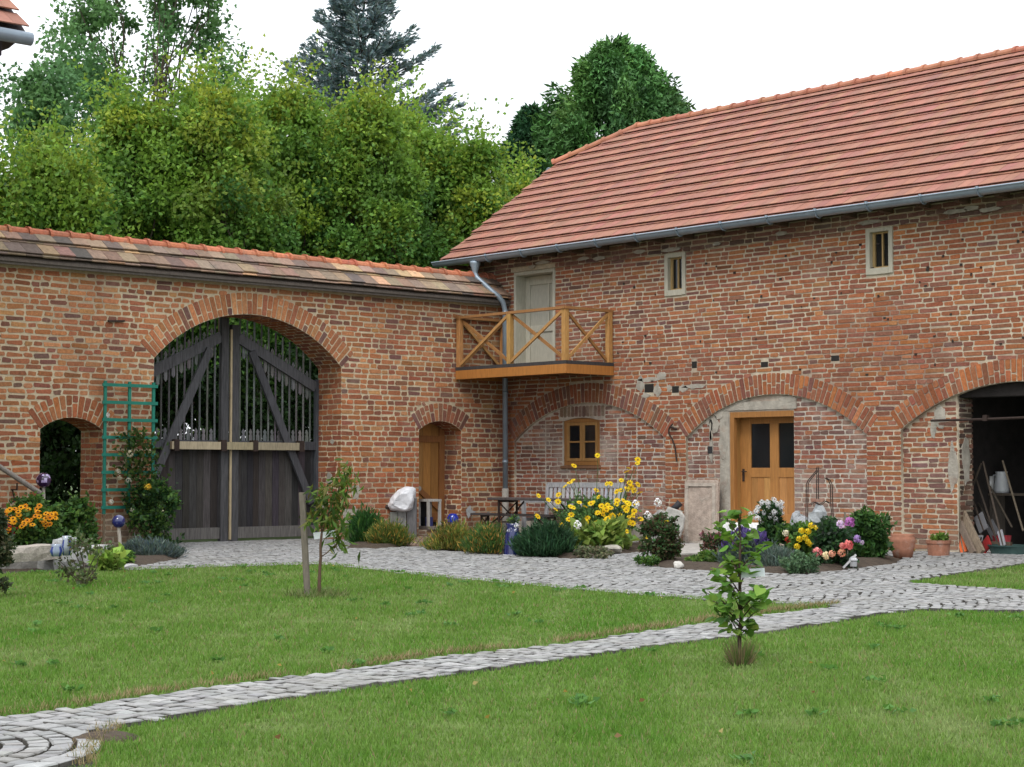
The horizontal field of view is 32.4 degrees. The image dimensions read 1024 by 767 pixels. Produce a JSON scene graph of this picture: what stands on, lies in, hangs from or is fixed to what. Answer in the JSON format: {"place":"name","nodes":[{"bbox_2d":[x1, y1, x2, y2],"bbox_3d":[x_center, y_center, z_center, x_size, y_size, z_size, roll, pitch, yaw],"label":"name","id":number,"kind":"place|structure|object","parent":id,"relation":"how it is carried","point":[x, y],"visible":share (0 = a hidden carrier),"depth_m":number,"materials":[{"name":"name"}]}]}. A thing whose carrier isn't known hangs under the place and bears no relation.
{"place":"outdoors","nodes":[
{"label":"outdoors","id":0,"kind":"place"},
{"bbox_2d":[0,0,33,55],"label":"neighbouring house","id":1,"kind":"structure","parent":0,"point":[12,30],"depth_m":26.93,"materials":[{"name":"ceramic"}]},
{"bbox_2d":[58,483,312,542],"bbox_3d":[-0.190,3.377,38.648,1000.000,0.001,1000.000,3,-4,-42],"label":"ground","id":2,"kind":"structure","parent":0,"point":[243,539],"depth_m":37.64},
{"bbox_2d":[0,112,35,224],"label":"hornbeam","id":3,"kind":"object","parent":2,"relation":"on","point":[2,164],"visible":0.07,"depth_m":37.26,"materials":[{"name":"green plant"}]},
{"bbox_2d":[0,30,83,445],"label":"ash tree","id":4,"kind":"object","parent":2,"relation":"on","point":[43,91],"visible":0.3,"depth_m":47.92,"materials":[{"name":"green plant"}]},
{"bbox_2d":[39,420,80,536],"bbox_3d":[-9.296,1.213,36.157,2.784,4.161,2.969,1,-3,-15],"label":"hedge bush","id":5,"kind":"object","parent":2,"relation":"on","point":[60,455],"visible":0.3,"depth_m":35.33,"materials":[{"name":"green plant"}]},
{"bbox_2d":[0,92,148,488],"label":"hornbeam","id":6,"kind":"object","parent":2,"relation":"on","point":[58,185],"visible":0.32,"depth_m":36.71,"materials":[{"name":"green plant"}]},
{"bbox_2d":[29,50,215,428],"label":"hornbeam","id":7,"kind":"object","parent":2,"relation":"on","point":[134,121],"visible":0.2,"depth_m":40.02,"materials":[{"name":"green plant"}]},
{"bbox_2d":[0,0,253,233],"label":"ash tree","id":8,"kind":"object","parent":2,"relation":"on","point":[101,14],"visible":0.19,"depth_m":51.92,"materials":[{"name":"green plant"}]},
{"bbox_2d":[154,324,245,441],"bbox_3d":[-7.279,0.921,38.373,3.086,4.979,2.863,3,-4,-42],"label":"hedge bush","id":9,"kind":"object","parent":2,"relation":"on","point":[180,397],"visible":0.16,"depth_m":38.16,"materials":[{"name":"green plant"}]},
{"bbox_2d":[101,32,308,439],"bbox_3d":[-7.118,-2.356,40.400,4.951,11.735,5.183,3,-4,-42],"label":"hornbeam","id":10,"kind":"object","parent":2,"relation":"on","point":[215,132],"visible":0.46,"depth_m":39.68,"materials":[{"name":"green plant"}]},
{"bbox_2d":[187,50,311,440],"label":"hornbeam","id":11,"kind":"object","parent":2,"relation":"on","point":[258,90],"visible":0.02,"depth_m":44.23,"materials":[{"name":"green plant"}]},
{"bbox_2d":[0,224,511,546],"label":"courtyard wall","id":12,"kind":"structure","parent":2,"relation":"on","point":[83,317],"depth_m":34.91,"materials":[{"name":"brick"}]},
{"bbox_2d":[0,464,41,503],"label":"handrail","id":13,"kind":"object","parent":12,"relation":"attached to","point":[14,476],"visible":0.82,"depth_m":30.78,"materials":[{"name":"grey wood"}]},
{"bbox_2d":[101,381,157,513],"bbox_3d":[-7.012,1.172,32.339,1.140,2.420,0.060,3,-4,-42],"label":"garden trellis","id":14,"kind":"object","parent":12,"relation":"attached to","point":[128,420],"visible":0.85,"depth_m":32.22,"materials":[{"name":"green paint"}]},
{"bbox_2d":[154,317,318,540],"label":"wooden gate","id":15,"kind":"structure","parent":12,"relation":"attached to","point":[234,488],"depth_m":34.98,"materials":[{"name":"wood"}]},
{"bbox_2d":[419,499,441,529],"bbox_3d":[-1.753,2.769,37.393,0.370,0.640,0.370,3,-4,-42],"label":"lantern","id":16,"kind":"object","parent":12,"relation":"on","point":[425,516],"visible":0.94,"depth_m":37.36,"materials":[{"name":"white glass"}]},
{"bbox_2d":[419,423,444,521],"bbox_3d":[-1.912,1.881,37.955,1.312,2.200,0.120,3,-4,-42],"label":"plank door","id":17,"kind":"structure","parent":12,"relation":"in","point":[431,437],"depth_m":38.14,"materials":[{"name":"brown wood"}]},
{"bbox_2d":[198,332,313,441],"bbox_3d":[-5.692,0.949,39.539,3.018,5.025,3.070,3,-4,-42],"label":"hedge bush","id":18,"kind":"object","parent":2,"relation":"on","point":[264,409],"visible":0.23,"depth_m":39.03,"materials":[{"name":"green plant"}]},
{"bbox_2d":[266,332,317,441],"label":"hedge bush","id":19,"kind":"object","parent":2,"relation":"on","point":[314,372],"visible":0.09,"depth_m":40.11,"materials":[{"name":"green plant"}]},
{"bbox_2d":[220,28,372,437],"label":"hornbeam","id":20,"kind":"object","parent":2,"relation":"on","point":[281,106],"visible":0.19,"depth_m":43.20,"materials":[{"name":"green plant"}]},
{"bbox_2d":[288,60,388,427],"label":"hornbeam","id":21,"kind":"object","parent":2,"relation":"on","point":[323,91],"depth_m":45.10,"materials":[{"name":"green plant"}]},
{"bbox_2d":[266,0,473,145],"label":"blue spruce","id":22,"kind":"object","parent":2,"relation":"on","point":[342,33],"visible":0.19,"depth_m":55.98,"materials":[{"name":"green plant"}]},
{"bbox_2d":[279,45,482,409],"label":"hornbeam","id":23,"kind":"object","parent":2,"relation":"on","point":[368,139],"visible":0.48,"depth_m":42.66,"materials":[{"name":"green plant"}]},
{"bbox_2d":[364,72,462,223],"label":"hornbeam","id":24,"kind":"object","parent":2,"relation":"on","point":[414,127],"depth_m":47.66,"materials":[{"name":"green plant"}]},
{"bbox_2d":[372,87,502,525],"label":"hornbeam","id":25,"kind":"object","parent":2,"relation":"on","point":[419,150],"visible":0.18,"depth_m":45.02,"materials":[{"name":"green plant"}]},
{"bbox_2d":[422,93,536,271],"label":"hornbeam","id":26,"kind":"object","parent":2,"relation":"on","point":[476,164],"visible":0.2,"depth_m":44.23,"materials":[{"name":"green plant"}]},
{"bbox_2d":[495,141,546,204],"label":"hornbeam","id":27,"kind":"object","parent":2,"relation":"on","point":[515,191],"visible":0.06,"depth_m":51.29,"materials":[{"name":"green plant"}]},
{"bbox_2d":[492,101,551,191],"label":"cypress","id":28,"kind":"object","parent":2,"relation":"on","point":[521,125],"visible":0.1,"depth_m":59.99,"materials":[{"name":"green plant"}]},
{"bbox_2d":[515,31,695,180],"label":"tree","id":29,"kind":"object","parent":2,"relation":"on","point":[622,82],"visible":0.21,"depth_m":59.00,"materials":[{"name":"green plant"}]},
{"bbox_2d":[431,45,1023,554],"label":"brick barn","id":30,"kind":"structure","parent":2,"relation":"on","point":[749,305],"depth_m":33.80,"materials":[{"name":"red brick"}]},
{"bbox_2d":[526,274,552,362],"bbox_3d":[0.718,-1.334,38.342,0.080,2.060,1.160,3,-4,-42],"label":"loft door","id":31,"kind":"structure","parent":30,"relation":"in","point":[539,289],"depth_m":38.46,"materials":[{"name":"grey paint"}]},
{"bbox_2d":[560,418,600,468],"bbox_3d":[1.469,1.258,37.050,0.150,1.055,1.170,3,-4,-42],"label":"window","id":32,"kind":"structure","parent":30,"relation":"in","point":[581,440],"depth_m":37.04,"materials":[{"name":"brown wood"}]},
{"bbox_2d":[664,251,685,295],"bbox_3d":[3.303,-2.177,35.169,0.190,0.860,0.560,3,-4,-42],"label":"loft window","id":33,"kind":"structure","parent":30,"relation":"in","point":[674,263],"depth_m":35.22,"materials":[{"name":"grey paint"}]},
{"bbox_2d":[740,416,794,522],"bbox_3d":[4.916,1.625,33.546,0.127,2.035,1.507,3,-4,-42],"label":"house door","id":34,"kind":"structure","parent":30,"relation":"in","point":[766,443],"depth_m":33.64,"materials":[{"name":"brown wood"}]},
{"bbox_2d":[865,226,893,274],"bbox_3d":[6.610,-2.377,31.531,0.190,0.860,0.580,3,-4,-42],"label":"loft window","id":35,"kind":"structure","parent":30,"relation":"in","point":[880,256],"depth_m":31.57,"materials":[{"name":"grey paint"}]},
{"bbox_2d":[972,499,987,532],"bbox_3d":[8.058,2.064,30.787,0.099,1.096,0.874,1,-3,-12],"label":"leaning tool","id":36,"kind":"object","parent":30,"relation":"in","point":[980,522],"visible":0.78,"depth_m":30.52,"materials":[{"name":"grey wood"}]},
{"bbox_2d":[982,461,1005,545],"bbox_3d":[8.276,2.065,30.335,0.069,1.468,0.916,0,-3,-7],"label":"leaning tool","id":37,"kind":"object","parent":30,"relation":"in","point":[1001,537],"visible":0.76,"depth_m":30.18,"materials":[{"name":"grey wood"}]},
{"bbox_2d":[987,544,1023,554],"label":"plastic tray","id":38,"kind":"object","parent":30,"relation":"on","point":[1017,549],"visible":0.98,"depth_m":29.47,"materials":[{"name":"teal plastic"}]},
{"bbox_2d":[988,493,1023,540],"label":"workbench","id":39,"kind":"object","parent":30,"relation":"on","point":[999,512],"visible":0.58,"depth_m":31.42,"materials":[{"name":"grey wood"}]},
{"bbox_2d":[993,472,1008,492],"bbox_3d":[8.686,1.756,31.381,0.308,0.380,0.267,-1,-3,11],"label":"enamel jug","id":40,"kind":"object","parent":39,"relation":"on","point":[1001,485],"visible":0.95,"depth_m":31.28,"materials":[{"name":"white metal"}]},
{"bbox_2d":[347,541,400,548],"bbox_3d":[-2.462,3.039,33.650,0.980,0.100,4.282,0,-3,2],"label":"flower bed","id":41,"kind":"object","parent":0,"point":[364,544],"visible":0.32,"depth_m":31.95,"materials":[{"name":"soil"}]},
{"bbox_2d":[342,501,384,542],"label":"evergreen shrub","id":42,"kind":"object","parent":41,"relation":"on","point":[367,518],"visible":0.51,"depth_m":33.13,"materials":[{"name":"green plant"}]},
{"bbox_2d":[362,516,416,546],"bbox_3d":[-2.287,2.735,32.606,1.077,0.631,1.199,0,-3,-2],"label":"dwarf conifer","id":43,"kind":"object","parent":41,"relation":"on","point":[385,533],"visible":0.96,"depth_m":32.30,"materials":[{"name":"green plant"}]},
{"bbox_2d":[0,561,841,716],"bbox_3d":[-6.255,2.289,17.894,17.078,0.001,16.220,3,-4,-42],"label":"lawn","id":44,"kind":"structure","parent":0,"point":[202,637],"depth_m":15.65,"materials":[{"name":"green plant"}]},
{"bbox_2d":[0,507,17,594],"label":"spiraea","id":45,"kind":"object","parent":44,"relation":"on","point":[6,547],"visible":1,"depth_m":19.42,"materials":[{"name":"green plant"}]},
{"bbox_2d":[54,525,113,584],"bbox_3d":[-5.249,2.110,21.618,0.545,0.798,0.621,3,-4,-42],"label":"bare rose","id":46,"kind":"object","parent":44,"relation":"on","point":[77,547],"visible":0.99,"depth_m":21.59,"materials":[{"name":"green plant"}]},
{"bbox_2d":[85,542,135,571],"bbox_3d":[-5.651,2.463,24.748,0.646,0.488,0.572,3,-4,-42],"label":"primrose","id":47,"kind":"object","parent":44,"relation":"on","point":[113,558],"visible":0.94,"depth_m":24.63,"materials":[{"name":"green plant"}]},
{"bbox_2d":[299,492,310,594],"bbox_3d":[-2.300,1.842,19.613,0.143,1.267,0.060,0,-3,0],"label":"wooden stake","id":48,"kind":"object","parent":44,"relation":"on","point":[304,545],"visible":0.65,"depth_m":19.59,"materials":[{"name":"grey wood"}]},
{"bbox_2d":[277,458,363,598],"bbox_3d":[-2.128,1.627,19.641,0.852,1.594,0.967,3,-4,-42],"label":"sapling","id":49,"kind":"object","parent":44,"relation":"on","point":[330,519],"visible":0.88,"depth_m":19.59,"materials":[{"name":"green plant"}]},
{"bbox_2d":[2,563,1023,763],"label":"lawn weeds","id":50,"kind":"object","parent":44,"relation":"on","point":[580,698],"visible":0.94,"depth_m":12.86,"materials":[{"name":"green plant"}]},
{"bbox_2d":[0,605,918,731],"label":"cobble path","id":51,"kind":"structure","parent":0,"point":[141,709],"depth_m":12.06,"materials":[{"name":"stone"}]},
{"bbox_2d":[0,567,1021,766],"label":"cobble bed","id":52,"kind":"object","parent":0,"point":[419,659],"depth_m":14.98,"materials":[{"name":"grey stone"}]},
{"bbox_2d":[0,726,73,766],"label":"cobble roundel","id":53,"kind":"object","parent":52,"relation":"on","point":[21,745],"visible":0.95,"depth_m":8.93,"materials":[{"name":"stone"}]},
{"bbox_2d":[0,720,100,766],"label":"cobble roundel edge","id":54,"kind":"object","parent":52,"relation":"on","point":[61,760],"visible":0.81,"depth_m":8.93,"materials":[{"name":"stone"}]},
{"bbox_2d":[2,554,176,571],"bbox_3d":[-7.100,2.809,29.000,3.095,0.100,8.381,1,-3,-14],"label":"flower bed","id":55,"kind":"object","parent":52,"relation":"on","point":[144,559],"visible":0.17,"depth_m":26.73,"materials":[{"name":"soil"}]},
{"bbox_2d":[0,561,37,568],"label":"granite block","id":56,"kind":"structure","parent":55,"relation":"on","point":[24,565],"depth_m":25.11,"materials":[{"name":"stone"}]},
{"bbox_2d":[4,490,72,545],"bbox_3d":[-7.875,2.300,28.651,1.286,1.135,1.822,0,-3,4],"label":"black eyed susan","id":57,"kind":"object","parent":55,"relation":"on","point":[36,517],"visible":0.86,"depth_m":28.38,"materials":[{"name":"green plant"}]},
{"bbox_2d":[36,473,50,498],"bbox_3d":[-8.032,2.240,30.228,0.260,1.420,0.260,3,-4,-42],"label":"garden globe","id":58,"kind":"object","parent":55,"relation":"on","point":[43,481],"visible":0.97,"depth_m":30.18,"materials":[{"name":"purple glass"}]},
{"bbox_2d":[37,552,83,570],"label":"granite block","id":59,"kind":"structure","parent":55,"relation":"on","point":[47,564],"depth_m":25.23,"materials":[{"name":"stone"}]},
{"bbox_2d":[10,544,61,561],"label":"granite block","id":60,"kind":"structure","parent":59,"relation":"on","point":[33,552],"depth_m":24.54,"materials":[{"name":"stone"}]},
{"bbox_2d":[57,490,102,544],"bbox_3d":[-7.248,2.364,29.659,0.969,1.160,0.874,3,-4,-42],"label":"dahlia","id":61,"kind":"object","parent":55,"relation":"on","point":[80,511],"visible":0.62,"depth_m":29.50,"materials":[{"name":"green plant"}]},
{"bbox_2d":[112,515,124,544],"bbox_3d":[-6.161,2.438,27.624,0.210,0.770,0.210,3,-4,-42],"label":"garden globe","id":62,"kind":"object","parent":55,"relation":"on","point":[118,522],"visible":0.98,"depth_m":27.58,"materials":[{"name":"blue glass"}]},
{"bbox_2d":[122,532,190,557],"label":"lavender","id":63,"kind":"object","parent":55,"relation":"on","point":[139,545],"visible":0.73,"depth_m":27.92,"materials":[{"name":"green plant"}]},
{"bbox_2d":[683,479,719,542],"bbox_3d":[3.647,2.498,34.055,0.352,1.285,1.016,3,-4,-42],"label":"stone slab","id":64,"kind":"object","parent":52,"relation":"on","point":[701,502],"depth_m":34.05,"materials":[{"name":"stone"}]},
{"bbox_2d":[959,510,984,552],"bbox_3d":[7.753,2.515,30.016,0.188,0.861,0.940,1,-3,-11],"label":"plank","id":65,"kind":"object","parent":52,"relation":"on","point":[970,537],"visible":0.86,"depth_m":29.91,"materials":[{"name":"grey wood"}]},
{"bbox_2d":[0,0,1023,437],"label":"sky","id":66,"kind":"structure","parent":0,"point":[723,52],"materials":[{"name":"white"}]},
{"bbox_2d":[441,542,643,558],"bbox_3d":[0.399,2.913,31.107,4.243,0.100,6.186,0,-3,10],"label":"flower bed","id":67,"kind":"object","parent":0,"point":[629,550],"visible":0.12,"depth_m":29.70,"materials":[{"name":"soil"}]},
{"bbox_2d":[413,515,471,551],"bbox_3d":[-1.017,2.620,30.850,1.239,0.686,1.098,-1,-3,20],"label":"dwarf conifer","id":68,"kind":"object","parent":67,"relation":"on","point":[447,537],"visible":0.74,"depth_m":30.65,"materials":[{"name":"green plant"}]},
{"bbox_2d":[456,516,506,554],"bbox_3d":[-0.385,2.556,29.653,1.036,0.700,1.097,3,-4,-42],"label":"dwarf conifer","id":69,"kind":"object","parent":67,"relation":"on","point":[486,538],"visible":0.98,"depth_m":29.41,"materials":[{"name":"green plant"}]},
{"bbox_2d":[507,515,582,556],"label":"lavender","id":70,"kind":"object","parent":67,"relation":"on","point":[550,537],"visible":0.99,"depth_m":28.45,"materials":[{"name":"green plant"}]},
{"bbox_2d":[535,453,647,545],"bbox_3d":[1.439,2.140,31.747,2.020,1.788,1.841,0,-3,3],"label":"false sunflower","id":71,"kind":"object","parent":67,"relation":"on","point":[600,510],"visible":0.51,"depth_m":31.66,"materials":[{"name":"yellow plant"}]},
{"bbox_2d":[570,514,639,549],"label":"hosta","id":72,"kind":"object","parent":67,"relation":"on","point":[611,531],"visible":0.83,"depth_m":30.09,"materials":[{"name":"green plant"}]},
{"bbox_2d":[68,608,1023,766],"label":"lawn","id":73,"kind":"structure","parent":0,"point":[583,761],"depth_m":9.91,"materials":[{"name":"green plant"}]},
{"bbox_2d":[58,717,124,764],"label":"dry grass","id":74,"kind":"structure","parent":73,"relation":"on","point":[90,756],"depth_m":8.83,"materials":[{"name":"plant"}]},
{"bbox_2d":[71,730,139,747],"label":"bare soil","id":75,"kind":"structure","parent":73,"relation":"on","point":[113,734],"depth_m":9.16,"materials":[{"name":"brown soil"}]},
{"bbox_2d":[702,507,773,666],"bbox_3d":[1.632,1.488,12.741,0.513,1.193,0.509,0,-3,4],"label":"sapling","id":76,"kind":"object","parent":73,"relation":"on","point":[738,654],"visible":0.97,"depth_m":12.69,"materials":[{"name":"green plant"}]},
{"bbox_2d":[85,536,1023,612],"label":"cobble forecourt","id":77,"kind":"structure","parent":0,"point":[889,585],"depth_m":24.11,"materials":[{"name":"stone"}]},
{"bbox_2d":[106,412,184,544],"bbox_3d":[-6.598,1.784,32.055,1.504,2.526,1.377,3,-4,-42],"label":"climbing rose","id":78,"kind":"object","parent":77,"relation":"on","point":[154,493],"visible":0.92,"depth_m":32.07,"materials":[{"name":"green plant"}]},
{"bbox_2d":[385,498,416,536],"bbox_3d":[-2.377,2.807,36.583,0.806,0.856,0.257,0,-3,-1],"label":"covered garden bin","id":79,"kind":"object","parent":77,"relation":"on","point":[409,518],"visible":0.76,"depth_m":36.51,"materials":[{"name":"grey wood"}]},
{"bbox_2d":[388,487,415,512],"bbox_3d":[-2.297,2.412,36.686,0.601,0.539,0.699,0,-3,-5],"label":"white cover","id":80,"kind":"object","parent":79,"relation":"on","point":[401,499],"visible":1,"depth_m":36.39,"materials":[{"name":"white plastic"}]},
{"bbox_2d":[503,523,519,555],"bbox_3d":[0.014,2.569,29.001,0.325,0.540,0.330,3,-4,-42],"label":"milk can","id":81,"kind":"object","parent":77,"relation":"on","point":[507,549],"visible":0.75,"depth_m":28.90,"materials":[{"name":"blue metal"}]},
{"bbox_2d":[470,513,557,525],"bbox_3d":[0.048,2.915,35.891,0.276,0.530,2.500,2,-4,-40],"label":"beer bench","id":82,"kind":"object","parent":77,"relation":"on","point":[482,515],"visible":0.4,"depth_m":36.02,"materials":[{"name":"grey wood"}]},
{"bbox_2d":[487,497,591,529],"bbox_3d":[0.527,2.720,35.285,0.576,0.860,2.500,2,-4,-40],"label":"beer table","id":83,"kind":"object","parent":77,"relation":"on","point":[509,499],"visible":0.42,"depth_m":35.80,"materials":[{"name":"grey wood"}]},
{"bbox_2d":[520,482,625,530],"bbox_3d":[1.235,2.609,36.050,0.790,1.163,2.290,3,-4,-42],"label":"garden bench","id":84,"kind":"object","parent":77,"relation":"on","point":[559,485],"visible":0.38,"depth_m":36.59,"materials":[{"name":"grey wood"}]},
{"bbox_2d":[572,545,614,558],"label":"ground cover","id":85,"kind":"object","parent":77,"relation":"on","point":[598,552],"visible":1,"depth_m":27.98,"materials":[{"name":"green plant"}]},
{"bbox_2d":[665,507,684,537],"bbox_3d":[3.106,2.710,33.861,0.189,0.673,0.499,3,-4,-42],"label":"pale slab","id":86,"kind":"object","parent":77,"relation":"on","point":[673,512],"depth_m":33.77,"materials":[{"name":"stone"}]},
{"bbox_2d":[890,534,915,557],"bbox_3d":[6.294,2.618,28.429,0.409,0.385,0.412,3,-4,-42],"label":"terracotta jar","id":87,"kind":"object","parent":77,"relation":"on","point":[903,545],"visible":0.9,"depth_m":28.27,"materials":[{"name":"orange ceramic"}]},
{"bbox_2d":[926,540,950,555],"bbox_3d":[7.009,2.705,28.994,0.412,0.266,0.415,3,-4,-42],"label":"terracotta pot","id":88,"kind":"object","parent":77,"relation":"on","point":[938,547],"visible":0.84,"depth_m":28.84,"materials":[{"name":"orange ceramic"}]},
{"bbox_2d":[653,554,900,574],"bbox_3d":[4.452,2.748,27.778,3.854,0.100,7.365,-2,-3,35],"label":"flower bed","id":89,"kind":"object","parent":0,"point":[825,567],"visible":0.27,"depth_m":25.26,"materials":[{"name":"soil"}]},
{"bbox_2d":[574,498,684,560],"bbox_3d":[1.760,2.225,26.233,1.587,1.041,0.759,1,-3,-13],"label":"rose bush","id":90,"kind":"object","parent":89,"relation":"on","point":[666,545],"visible":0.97,"depth_m":26.25,"materials":[{"name":"green plant"}]},
{"bbox_2d":[633,554,660,565],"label":"ground cover","id":91,"kind":"object","parent":89,"relation":"on","point":[652,560],"visible":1,"depth_m":25.57,"materials":[{"name":"green plant"}]},
{"bbox_2d":[680,543,702,554],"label":"paving slab","id":92,"kind":"structure","parent":89,"relation":"on","point":[691,549],"depth_m":30.37,"materials":[{"name":"stone"}]},
{"bbox_2d":[684,549,723,561],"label":"ground cover","id":93,"kind":"object","parent":89,"relation":"on","point":[706,555],"visible":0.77,"depth_m":25.80,"materials":[{"name":"green plant"}]},
{"bbox_2d":[699,530,723,551],"bbox_3d":[3.321,2.619,28.733,0.663,0.488,0.483,3,-4,-42],"label":"sedum","id":94,"kind":"object","parent":89,"relation":"on","point":[710,542],"visible":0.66,"depth_m":28.65,"materials":[{"name":"green plant"}]},
{"bbox_2d":[711,525,801,564],"bbox_3d":[3.446,2.357,25.348,1.126,0.670,1.235,3,-4,-42],"label":"lavender","id":95,"kind":"object","parent":89,"relation":"on","point":[753,543],"visible":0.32,"depth_m":25.26,"materials":[{"name":"purple plant"}]},
{"bbox_2d":[748,497,786,546],"bbox_3d":[4.196,2.357,28.649,0.782,1.036,0.744,3,-4,-42],"label":"phlox","id":96,"kind":"object","parent":89,"relation":"on","point":[771,513],"visible":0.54,"depth_m":28.53,"materials":[{"name":"white plant"}]},
{"bbox_2d":[743,542,794,566],"bbox_3d":[3.730,2.439,24.833,0.918,0.454,0.830,3,-4,-42],"label":"catmint","id":97,"kind":"object","parent":89,"relation":"on","point":[770,558],"visible":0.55,"depth_m":24.67,"materials":[{"name":"green plant"}]},
{"bbox_2d":[773,520,801,550],"bbox_3d":[4.205,2.425,26.823,0.524,0.716,0.648,0,-3,0],"label":"dahlia","id":98,"kind":"object","parent":89,"relation":"on","point":[783,533],"visible":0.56,"depth_m":26.77,"materials":[{"name":"green plant"}]},
{"bbox_2d":[777,549,821,573],"bbox_3d":[3.939,2.435,23.975,0.566,0.376,0.714,1,-3,-12],"label":"catmint","id":99,"kind":"object","parent":89,"relation":"on","point":[798,562],"visible":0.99,"depth_m":23.84,"materials":[{"name":"green plant"}]},
{"bbox_2d":[786,519,817,557],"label":"coneflower","id":100,"kind":"object","parent":89,"relation":"on","point":[800,537],"visible":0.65,"depth_m":26.25,"materials":[{"name":"yellow plant"}]},
{"bbox_2d":[808,502,826,526],"bbox_3d":[5.007,2.358,29.007,0.365,0.827,0.406,3,-4,-42],"label":"pale boulder","id":101,"kind":"object","parent":89,"relation":"on","point":[817,513],"visible":0.36,"depth_m":28.87,"materials":[{"name":"stone"}]},
{"bbox_2d":[805,467,833,520],"bbox_3d":[4.852,2.039,27.830,0.420,1.455,0.175,0,-3,0],"label":"plant support","id":102,"kind":"object","parent":89,"relation":"on","point":[812,476],"visible":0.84,"depth_m":27.78,"materials":[{"name":"metal"}]},
{"bbox_2d":[809,515,863,568],"bbox_3d":[4.623,2.311,25.358,0.737,0.842,1.094,0,-3,2],"label":"dahlia","id":103,"kind":"object","parent":89,"relation":"on","point":[832,540],"visible":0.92,"depth_m":25.22,"materials":[{"name":"green plant"}]},
{"bbox_2d":[846,505,897,557],"bbox_3d":[5.454,2.363,27.368,0.939,0.973,0.933,1,-3,-13],"label":"peony","id":104,"kind":"object","parent":89,"relation":"on","point":[871,530],"visible":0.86,"depth_m":27.18,"materials":[{"name":"green plant"}]},
{"bbox_2d":[911,562,1023,588],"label":"lawn grass","id":105,"kind":"structure","parent":0,"point":[1015,578],"depth_m":22.66,"materials":[{"name":"green plant"}]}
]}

